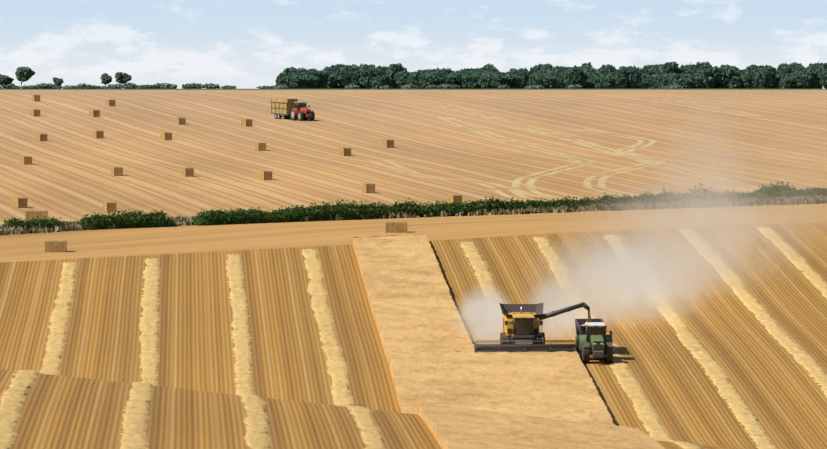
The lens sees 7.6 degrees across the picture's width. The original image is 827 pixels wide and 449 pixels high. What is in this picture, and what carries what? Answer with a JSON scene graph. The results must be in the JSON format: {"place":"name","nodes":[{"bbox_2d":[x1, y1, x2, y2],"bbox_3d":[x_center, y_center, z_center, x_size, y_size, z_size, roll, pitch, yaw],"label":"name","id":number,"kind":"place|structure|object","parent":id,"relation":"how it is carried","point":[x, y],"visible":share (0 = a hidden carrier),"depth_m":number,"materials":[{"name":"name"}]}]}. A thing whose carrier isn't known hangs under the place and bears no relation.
{"place":"outdoors","nodes":[
{"label":"outdoors","id":0,"kind":"place"},
{"bbox_2d":[0,89,826,448],"bbox_3d":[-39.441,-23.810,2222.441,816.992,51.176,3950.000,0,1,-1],"label":"field","id":1,"kind":"structure","parent":0,"point":[84,397],"depth_m":680.65,"materials":[{"name":"beige plant"}]},
{"bbox_2d":[0,74,13,86],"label":"horizon tree","id":2,"kind":"object","parent":1,"relation":"on","point":[6,80],"visible":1,"depth_m":1950.70,"materials":[{"name":"green plant"}]},
{"bbox_2d":[12,197,26,207],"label":"bale","id":3,"kind":"object","parent":1,"relation":"on","point":[19,202],"visible":0.98,"depth_m":746.75,"materials":[{"name":"plant"}]},
{"bbox_2d":[15,66,34,88],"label":"horizon tree","id":4,"kind":"object","parent":1,"relation":"on","point":[22,74],"visible":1,"depth_m":1935.48,"materials":[{"name":"green plant"}]},
{"bbox_2d":[20,156,31,164],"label":"bale","id":5,"kind":"object","parent":1,"relation":"on","point":[25,160],"visible":0.96,"depth_m":873.03,"materials":[{"name":"plant"}]},
{"bbox_2d":[30,109,39,115],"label":"bale","id":6,"kind":"object","parent":1,"relation":"on","point":[34,112],"visible":1,"depth_m":1063.65,"materials":[{"name":"plant"}]},
{"bbox_2d":[31,95,39,100],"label":"bale","id":7,"kind":"object","parent":1,"relation":"on","point":[35,97],"visible":1,"depth_m":1141.51,"materials":[{"name":"plant"}]},
{"bbox_2d":[25,211,47,219],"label":"hay bale","id":8,"kind":"object","parent":1,"relation":"on","point":[30,215],"visible":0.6,"depth_m":715.26,"materials":[{"name":"plant"}]},
{"bbox_2d":[35,133,46,140],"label":"bale","id":9,"kind":"object","parent":1,"relation":"on","point":[41,137],"visible":0.96,"depth_m":963.63,"materials":[{"name":"plant"}]},
{"bbox_2d":[45,240,66,251],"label":"hay bale","id":10,"kind":"object","parent":1,"relation":"on","point":[56,246],"visible":0.98,"depth_m":672.05,"materials":[{"name":"plant"}]},
{"bbox_2d":[52,77,63,85],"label":"horizon tree","id":11,"kind":"object","parent":1,"relation":"on","point":[58,81],"visible":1,"depth_m":1947.10,"materials":[{"name":"green plant"}]},
{"bbox_2d":[88,109,99,116],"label":"bale","id":12,"kind":"object","parent":1,"relation":"on","point":[93,113],"visible":1,"depth_m":1061.91,"materials":[{"name":"plant"}]},
{"bbox_2d":[92,130,103,137],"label":"bale","id":13,"kind":"object","parent":1,"relation":"on","point":[97,134],"visible":1,"depth_m":975.02,"materials":[{"name":"plant"}]},
{"bbox_2d":[100,73,111,88],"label":"horizon tree","id":14,"kind":"object","parent":1,"relation":"on","point":[105,78],"visible":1,"depth_m":1918.33,"materials":[{"name":"green plant"}]},
{"bbox_2d":[102,202,115,211],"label":"bale","id":15,"kind":"object","parent":1,"relation":"on","point":[108,206],"visible":1,"depth_m":737.35,"materials":[{"name":"plant"}]},
{"bbox_2d":[105,99,114,105],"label":"bale","id":16,"kind":"object","parent":1,"relation":"on","point":[109,102],"visible":0.98,"depth_m":1113.84,"materials":[{"name":"plant"}]},
{"bbox_2d":[111,166,122,175],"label":"bale","id":17,"kind":"object","parent":1,"relation":"on","point":[116,170],"visible":0.98,"depth_m":834.95,"materials":[{"name":"plant"}]},
{"bbox_2d":[115,72,131,88],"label":"horizon tree","id":18,"kind":"object","parent":1,"relation":"on","point":[122,78],"visible":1,"depth_m":1917.79,"materials":[{"name":"green plant"}]},
{"bbox_2d":[160,132,171,139],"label":"bale","id":19,"kind":"object","parent":1,"relation":"on","point":[166,135],"visible":1,"depth_m":969.05,"materials":[{"name":"plant"}]},
{"bbox_2d":[175,117,185,124],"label":"bale","id":20,"kind":"object","parent":1,"relation":"on","point":[180,121],"visible":1,"depth_m":1030.36,"materials":[{"name":"plant"}]},
{"bbox_2d":[181,167,193,176],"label":"bale","id":21,"kind":"object","parent":1,"relation":"on","point":[187,171],"visible":1,"depth_m":833.55,"materials":[{"name":"plant"}]},
{"bbox_2d":[241,119,251,126],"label":"bale","id":22,"kind":"object","parent":1,"relation":"on","point":[246,122],"visible":1,"depth_m":1023.22,"materials":[{"name":"plant"}]},
{"bbox_2d":[255,142,265,150],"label":"bale","id":23,"kind":"object","parent":1,"relation":"on","point":[260,146],"visible":1,"depth_m":929.34,"materials":[{"name":"plant"}]},
{"bbox_2d":[258,171,271,179],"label":"bale","id":24,"kind":"object","parent":1,"relation":"on","point":[264,175],"visible":1,"depth_m":822.91,"materials":[{"name":"plant"}]},
{"bbox_2d":[271,98,297,118],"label":"bale trailer","id":25,"kind":"object","parent":1,"relation":"on","point":[281,106],"visible":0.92,"depth_m":1052.64,"materials":[{"name":"plant"}]},
{"bbox_2d":[278,66,306,78],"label":"tree","id":26,"kind":"object","parent":1,"relation":"on","point":[288,71],"visible":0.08,"depth_m":2639.84,"materials":[{"name":"green plant"}]},
{"bbox_2d":[278,73,318,88],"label":"tree","id":27,"kind":"object","parent":1,"relation":"on","point":[299,81],"visible":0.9,"depth_m":2543.96,"materials":[{"name":"green plant"}]},
{"bbox_2d":[290,101,314,120],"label":"red tractor","id":28,"kind":"object","parent":1,"relation":"on","point":[300,111],"visible":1,"depth_m":1046.58,"materials":[{"name":"metal"}]},
{"bbox_2d":[305,68,328,88],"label":"tree","id":29,"kind":"object","parent":1,"relation":"on","point":[322,75],"visible":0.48,"depth_m":2557.83,"materials":[{"name":"green plant"}]},
{"bbox_2d":[321,74,344,88],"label":"tree","id":30,"kind":"object","parent":1,"relation":"on","point":[333,82],"visible":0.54,"depth_m":2568.66,"materials":[{"name":"green plant"}]},
{"bbox_2d":[326,65,340,76],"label":"tree","id":31,"kind":"object","parent":1,"relation":"on","point":[335,70],"visible":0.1,"depth_m":2615.35,"materials":[{"name":"green plant"}]},
{"bbox_2d":[0,82,681,88],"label":"hedge scrub","id":32,"kind":"object","parent":1,"relation":"on","point":[11,85],"visible":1,"depth_m":1983.60,"materials":[{"name":"green plant"}]},
{"bbox_2d":[331,64,356,68],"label":"tree","id":33,"kind":"object","parent":1,"relation":"on","point":[340,66],"depth_m":2706.73,"materials":[{"name":"green plant"}]},
{"bbox_2d":[338,148,350,155],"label":"bale","id":34,"kind":"object","parent":1,"relation":"on","point":[344,151],"visible":1,"depth_m":909.13,"materials":[{"name":"plant"}]},
{"bbox_2d":[339,65,360,88],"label":"tree","id":35,"kind":"object","parent":1,"relation":"on","point":[349,74],"visible":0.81,"depth_m":2553.95,"materials":[{"name":"green plant"}]},
{"bbox_2d":[357,63,374,69],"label":"tree","id":36,"kind":"object","parent":1,"relation":"on","point":[365,66],"visible":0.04,"depth_m":2656.89,"materials":[{"name":"green plant"}]},
{"bbox_2d":[361,69,374,88],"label":"tree","id":37,"kind":"object","parent":1,"relation":"on","point":[363,86],"visible":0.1,"depth_m":2568.32,"materials":[{"name":"green plant"}]},
{"bbox_2d":[362,183,374,192],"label":"bale","id":38,"kind":"object","parent":1,"relation":"on","point":[368,187],"visible":0.98,"depth_m":783.26,"materials":[{"name":"plant"}]},
{"bbox_2d":[359,68,391,88],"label":"tree","id":39,"kind":"object","parent":1,"relation":"on","point":[374,79],"visible":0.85,"depth_m":2539.74,"materials":[{"name":"green plant"}]},
{"bbox_2d":[381,139,393,147],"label":"bale","id":40,"kind":"object","parent":1,"relation":"on","point":[387,143],"visible":0.98,"depth_m":940.24,"materials":[{"name":"plant"}]},
{"bbox_2d":[372,63,403,88],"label":"tree","id":41,"kind":"object","parent":1,"relation":"on","point":[392,69],"visible":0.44,"depth_m":2570.26,"materials":[{"name":"green plant"}]},
{"bbox_2d":[385,222,406,232],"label":"hay bale","id":42,"kind":"object","parent":1,"relation":"on","point":[395,227],"visible":1,"depth_m":695.18,"materials":[{"name":"plant"}]},
{"bbox_2d":[394,70,421,88],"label":"tree","id":43,"kind":"object","parent":1,"relation":"on","point":[402,78],"visible":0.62,"depth_m":2535.24,"materials":[{"name":"green plant"}]},
{"bbox_2d":[0,227,826,448],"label":"straw swaths","id":44,"kind":"object","parent":1,"relation":"on","point":[136,420],"visible":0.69,"depth_m":567.64,"materials":[{"name":"beige plant"}]},
{"bbox_2d":[0,194,826,234],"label":"verge grass","id":45,"kind":"structure","parent":1,"relation":"on","point":[177,219],"depth_m":732.09,"materials":[{"name":"green plant"}]},
{"bbox_2d":[1,181,826,229],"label":"hedge row","id":46,"kind":"object","parent":1,"relation":"on","point":[230,216],"visible":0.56,"depth_m":717.86,"materials":[{"name":"green plant"}]},
{"bbox_2d":[417,69,439,73],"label":"tree","id":47,"kind":"object","parent":1,"relation":"on","point":[426,71],"visible":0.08,"depth_m":2614.44,"materials":[{"name":"green plant"}]},
{"bbox_2d":[417,71,445,88],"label":"tree","id":48,"kind":"object","parent":1,"relation":"on","point":[436,78],"visible":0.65,"depth_m":2532.72,"materials":[{"name":"green plant"}]},
{"bbox_2d":[436,67,452,74],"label":"tree","id":49,"kind":"object","parent":1,"relation":"on","point":[448,70],"depth_m":2706.34,"materials":[{"name":"green plant"}]},
{"bbox_2d":[444,74,455,84],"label":"tree","id":50,"kind":"object","parent":1,"relation":"on","point":[450,79],"visible":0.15,"depth_m":2574.18,"materials":[{"name":"green plant"}]},
{"bbox_2d":[368,160,536,201],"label":"wheel tracks","id":51,"kind":"object","parent":1,"relation":"on","point":[498,191],"visible":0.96,"depth_m":821.48,"materials":[{"name":"soil"}]},
{"bbox_2d":[446,194,461,203],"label":"bale","id":52,"kind":"object","parent":1,"relation":"on","point":[453,198],"visible":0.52,"depth_m":752.95,"materials":[{"name":"plant"}]},
{"bbox_2d":[449,69,470,88],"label":"tree","id":53,"kind":"object","parent":1,"relation":"on","point":[458,75],"visible":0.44,"depth_m":2576.93,"materials":[{"name":"green plant"}]},
{"bbox_2d":[462,68,478,73],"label":"tree","id":54,"kind":"object","parent":1,"relation":"on","point":[469,70],"visible":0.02,"depth_m":2644.58,"materials":[{"name":"green plant"}]},
{"bbox_2d":[461,71,492,88],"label":"tree","id":55,"kind":"object","parent":1,"relation":"on","point":[470,81],"visible":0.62,"depth_m":2567.48,"materials":[{"name":"green plant"}]},
{"bbox_2d":[479,63,499,72],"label":"tree","id":56,"kind":"object","parent":1,"relation":"on","point":[489,67],"visible":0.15,"depth_m":2641.53,"materials":[{"name":"green plant"}]},
{"bbox_2d":[478,72,522,88],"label":"tree","id":57,"kind":"object","parent":1,"relation":"on","point":[495,80],"visible":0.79,"depth_m":2532.02,"materials":[{"name":"green plant"}]},
{"bbox_2d":[353,234,664,448],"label":"uncut wheat crop","id":58,"kind":"object","parent":1,"relation":"on","point":[454,389],"visible":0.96,"depth_m":546.39,"materials":[{"name":"beige plant"}]},
{"bbox_2d":[433,116,595,199],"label":"wheel tracks","id":59,"kind":"object","parent":1,"relation":"on","point":[529,185],"visible":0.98,"depth_m":886.27,"materials":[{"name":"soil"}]},
{"bbox_2d":[508,67,529,88],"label":"tree","id":60,"kind":"object","parent":1,"relation":"on","point":[524,73],"visible":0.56,"depth_m":2576.34,"materials":[{"name":"green plant"}]},
{"bbox_2d":[474,302,590,352],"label":"combine harvester","id":61,"kind":"object","parent":1,"relation":"on","point":[522,323],"visible":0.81,"depth_m":568.43,"materials":[{"name":"yellow paint"},{"name":"black steel"},{"name":"rubber"}]},
{"bbox_2d":[530,63,553,74],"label":"tree","id":62,"kind":"object","parent":1,"relation":"on","point":[535,68],"visible":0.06,"depth_m":2695.67,"materials":[{"name":"green plant"}]},
{"bbox_2d":[527,73,557,88],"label":"tree","id":63,"kind":"object","parent":1,"relation":"on","point":[545,81],"visible":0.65,"depth_m":2536.86,"materials":[{"name":"green plant"}]},
{"bbox_2d":[537,68,550,75],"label":"tree","id":64,"kind":"object","parent":1,"relation":"on","point":[540,72],"visible":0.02,"depth_m":2638.48,"materials":[{"name":"green plant"}]},
{"bbox_2d":[544,66,571,88],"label":"tree","id":65,"kind":"object","parent":1,"relation":"on","point":[557,72],"visible":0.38,"depth_m":2578.40,"materials":[{"name":"green plant"}]},
{"bbox_2d":[563,67,587,88],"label":"tree","id":66,"kind":"object","parent":1,"relation":"on","point":[573,76],"visible":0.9,"depth_m":2568.81,"materials":[{"name":"green plant"}]},
{"bbox_2d":[573,62,592,68],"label":"tree","id":67,"kind":"object","parent":1,"relation":"on","point":[584,64],"depth_m":2729.50,"materials":[{"name":"green plant"}]},
{"bbox_2d":[580,65,599,76],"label":"tree","id":68,"kind":"object","parent":1,"relation":"on","point":[595,72],"visible":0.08,"depth_m":2657.41,"materials":[{"name":"green plant"}]},
{"bbox_2d":[582,74,598,88],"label":"tree","id":69,"kind":"object","parent":1,"relation":"on","point":[589,84],"visible":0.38,"depth_m":2577.74,"materials":[{"name":"green plant"}]},
{"bbox_2d":[575,319,606,352],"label":"grain trailer","id":70,"kind":"object","parent":1,"relation":"on","point":[580,324],"visible":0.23,"depth_m":573.77,"materials":[{"name":"metal"}]},
{"bbox_2d":[578,321,612,362],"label":"green tractor","id":71,"kind":"object","parent":1,"relation":"on","point":[596,340],"visible":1,"depth_m":563.90,"materials":[{"name":"metal"}]},
{"bbox_2d":[432,104,758,190],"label":"wheel tracks","id":72,"kind":"object","parent":1,"relation":"on","point":[587,145],"visible":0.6,"depth_m":956.62,"materials":[{"name":"soil"}]},
{"bbox_2d":[593,73,616,88],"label":"tree","id":73,"kind":"object","parent":1,"relation":"on","point":[608,81],"visible":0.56,"depth_m":2538.33,"materials":[{"name":"green plant"}]},
{"bbox_2d":[599,64,616,76],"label":"tree","id":74,"kind":"object","parent":1,"relation":"on","point":[604,70],"visible":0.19,"depth_m":2634.89,"materials":[{"name":"green plant"}]},
{"bbox_2d":[573,129,665,196],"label":"wheel tracks","id":75,"kind":"object","parent":1,"relation":"on","point":[588,180],"visible":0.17,"depth_m":872.05,"materials":[{"name":"beige plant"}]},
{"bbox_2d":[615,65,642,88],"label":"tree","id":76,"kind":"object","parent":1,"relation":"on","point":[629,77],"visible":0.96,"depth_m":2533.30,"materials":[{"name":"green plant"}]},
{"bbox_2d":[633,68,651,88],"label":"tree","id":77,"kind":"object","parent":1,"relation":"on","point":[645,71],"visible":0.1,"depth_m":2583.12,"materials":[{"name":"green plant"}]},
{"bbox_2d":[637,74,656,88],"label":"tree","id":78,"kind":"object","parent":1,"relation":"on","point":[647,82],"visible":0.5,"depth_m":2573.33,"materials":[{"name":"green plant"}]},
{"bbox_2d":[648,63,663,74],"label":"tree","id":79,"kind":"object","parent":1,"relation":"on","point":[653,70],"visible":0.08,"depth_m":2632.79,"materials":[{"name":"green plant"}]},
{"bbox_2d":[653,73,673,88],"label":"tree","id":80,"kind":"object","parent":1,"relation":"on","point":[662,80],"visible":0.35,"depth_m":2554.93,"materials":[{"name":"green plant"}]},
{"bbox_2d":[653,61,690,74],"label":"tree","id":81,"kind":"object","parent":1,"relation":"on","point":[670,68],"visible":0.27,"depth_m":2627.22,"materials":[{"name":"green plant"}]},
{"bbox_2d":[667,73,703,88],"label":"tree","id":82,"kind":"object","parent":1,"relation":"on","point":[687,81],"visible":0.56,"depth_m":2541.20,"materials":[{"name":"green plant"}]},
{"bbox_2d":[681,63,695,71],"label":"tree","id":83,"kind":"object","parent":1,"relation":"on","point":[691,67],"visible":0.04,"depth_m":2695.54,"materials":[{"name":"green plant"}]},
{"bbox_2d":[682,71,707,88],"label":"tree","id":84,"kind":"object","parent":1,"relation":"on","point":[698,75],"visible":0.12,"depth_m":2571.05,"materials":[{"name":"green plant"}]},
{"bbox_2d":[695,61,712,70],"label":"tree","id":85,"kind":"object","parent":1,"relation":"on","point":[703,65],"visible":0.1,"depth_m":2696.16,"materials":[{"name":"green plant"}]},
{"bbox_2d":[653,99,763,116],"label":"wheel tracks","id":86,"kind":"object","parent":1,"relation":"on","point":[680,101],"visible":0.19,"depth_m":1113.52,"materials":[{"name":"plant"}]},
{"bbox_2d":[701,65,735,88],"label":"tree","id":87,"kind":"object","parent":1,"relation":"on","point":[713,77],"visible":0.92,"depth_m":2555.23,"materials":[{"name":"green plant"}]},
{"bbox_2d":[720,73,745,88],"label":"tree","id":88,"kind":"object","parent":1,"relation":"on","point":[735,81],"visible":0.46,"depth_m":2553.05,"materials":[{"name":"green plant"}]},
{"bbox_2d":[735,68,745,73],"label":"tree","id":89,"kind":"object","parent":1,"relation":"on","point":[741,71],"depth_m":2642.89,"materials":[{"name":"green plant"}]},
{"bbox_2d":[746,64,766,71],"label":"tree","id":90,"kind":"object","parent":1,"relation":"on","point":[752,67],"depth_m":2619.01,"materials":[{"name":"green plant"}]},
{"bbox_2d":[742,65,776,88],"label":"tree","id":91,"kind":"object","parent":1,"relation":"on","point":[761,77],"visible":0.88,"depth_m":2548.51,"materials":[{"name":"green plant"}]},
{"bbox_2d":[769,71,788,88],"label":"tree","id":92,"kind":"object","parent":1,"relation":"on","point":[778,76],"visible":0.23,"depth_m":2582.47,"materials":[{"name":"green plant"}]},
{"bbox_2d":[776,62,802,72],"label":"tree","id":93,"kind":"object","parent":1,"relation":"on","point":[782,64],"visible":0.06,"depth_m":2718.76,"materials":[{"name":"green plant"}]},
{"bbox_2d":[779,63,806,76],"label":"tree","id":94,"kind":"object","parent":1,"relation":"on","point":[787,69],"visible":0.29,"depth_m":2640.59,"materials":[{"name":"green plant"}]},
{"bbox_2d":[778,70,812,88],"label":"tree","id":95,"kind":"object","parent":1,"relation":"on","point":[797,79],"visible":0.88,"depth_m":2557.99,"materials":[{"name":"green plant"}]},
{"bbox_2d":[800,65,826,88],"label":"tree","id":96,"kind":"object","parent":1,"relation":"on","point":[813,71],"visible":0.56,"depth_m":2561.05,"materials":[{"name":"green plant"}]},
{"bbox_2d":[806,62,823,88],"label":"tree","id":97,"kind":"object","parent":1,"relation":"on","point":[817,64],"visible":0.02,"depth_m":2721.75,"materials":[{"name":"green plant"}]},
{"bbox_2d":[818,71,826,88],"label":"tree","id":98,"kind":"object","parent":1,"relation":"on","point":[822,75],"visible":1,"depth_m":2542.36,"materials":[{"name":"green plant"}]},
{"bbox_2d":[820,63,826,88],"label":"tree","id":99,"kind":"object","parent":1,"relation":"on","point":[824,66],"visible":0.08,"depth_m":2623.90,"materials":[{"name":"green plant"}]},
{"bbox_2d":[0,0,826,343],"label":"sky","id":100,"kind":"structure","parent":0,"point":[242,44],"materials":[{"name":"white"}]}
]}

